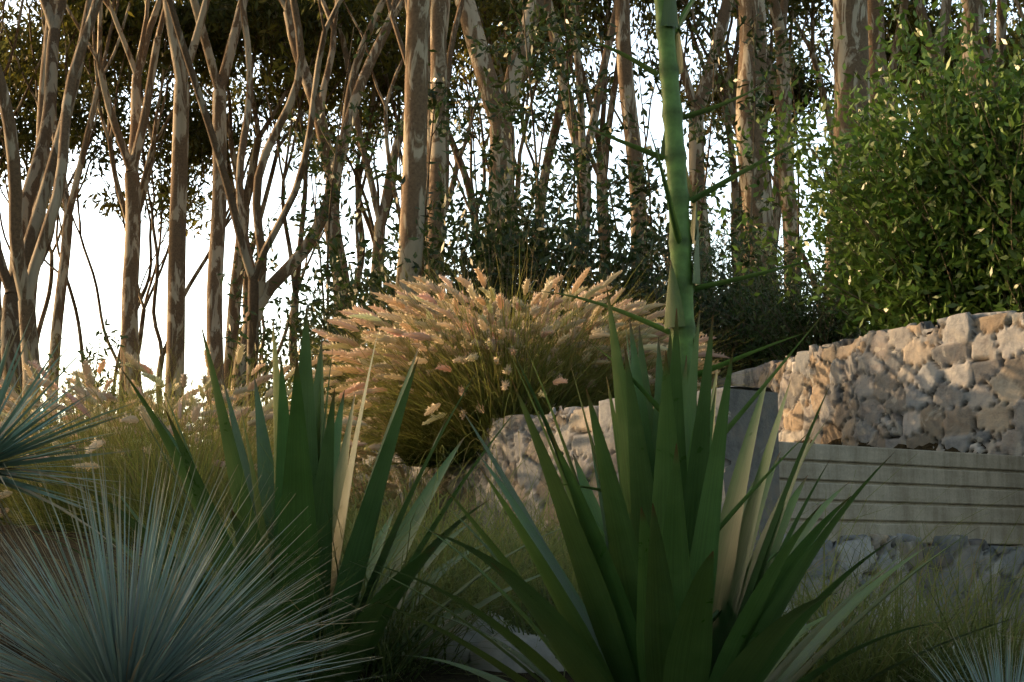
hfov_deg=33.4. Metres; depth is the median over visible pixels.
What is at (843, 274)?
shrub
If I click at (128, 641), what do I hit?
blue yucca leaves
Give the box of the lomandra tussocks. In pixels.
[3,411,1023,681]
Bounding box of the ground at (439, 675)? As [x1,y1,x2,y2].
[0,437,987,681]
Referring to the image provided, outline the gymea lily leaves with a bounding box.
[4,0,1018,681]
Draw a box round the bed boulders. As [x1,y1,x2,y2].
[399,606,975,677]
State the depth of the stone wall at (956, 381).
15.16 m
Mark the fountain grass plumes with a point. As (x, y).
(429, 303)
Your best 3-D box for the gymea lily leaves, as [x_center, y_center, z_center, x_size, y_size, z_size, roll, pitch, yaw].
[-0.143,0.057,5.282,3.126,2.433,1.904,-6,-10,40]
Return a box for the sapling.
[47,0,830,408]
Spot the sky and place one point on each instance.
(103, 238)
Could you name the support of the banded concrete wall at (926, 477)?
on the stone wall at (877, 539)
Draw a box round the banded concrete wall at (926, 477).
[779,442,1023,544]
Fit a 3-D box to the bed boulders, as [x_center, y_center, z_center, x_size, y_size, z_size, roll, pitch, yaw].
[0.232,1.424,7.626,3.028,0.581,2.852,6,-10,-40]
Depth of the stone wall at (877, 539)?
13.04 m
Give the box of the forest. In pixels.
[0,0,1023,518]
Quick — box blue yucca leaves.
[0,301,1023,681]
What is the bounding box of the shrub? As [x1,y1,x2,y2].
[5,0,1023,456]
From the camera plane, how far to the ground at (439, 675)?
9.42 m
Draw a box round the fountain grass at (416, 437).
[0,223,789,551]
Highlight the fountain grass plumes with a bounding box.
[0,266,728,526]
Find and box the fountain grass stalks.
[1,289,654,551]
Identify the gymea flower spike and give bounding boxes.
[654,0,695,384]
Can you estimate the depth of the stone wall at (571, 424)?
13.48 m
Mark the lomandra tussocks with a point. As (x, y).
(883, 653)
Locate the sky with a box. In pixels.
[0,0,1023,440]
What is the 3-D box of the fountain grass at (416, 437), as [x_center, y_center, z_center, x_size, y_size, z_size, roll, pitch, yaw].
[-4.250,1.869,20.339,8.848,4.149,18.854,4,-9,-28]
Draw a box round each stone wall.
[349,386,781,616]
[697,311,1023,455]
[782,533,1023,670]

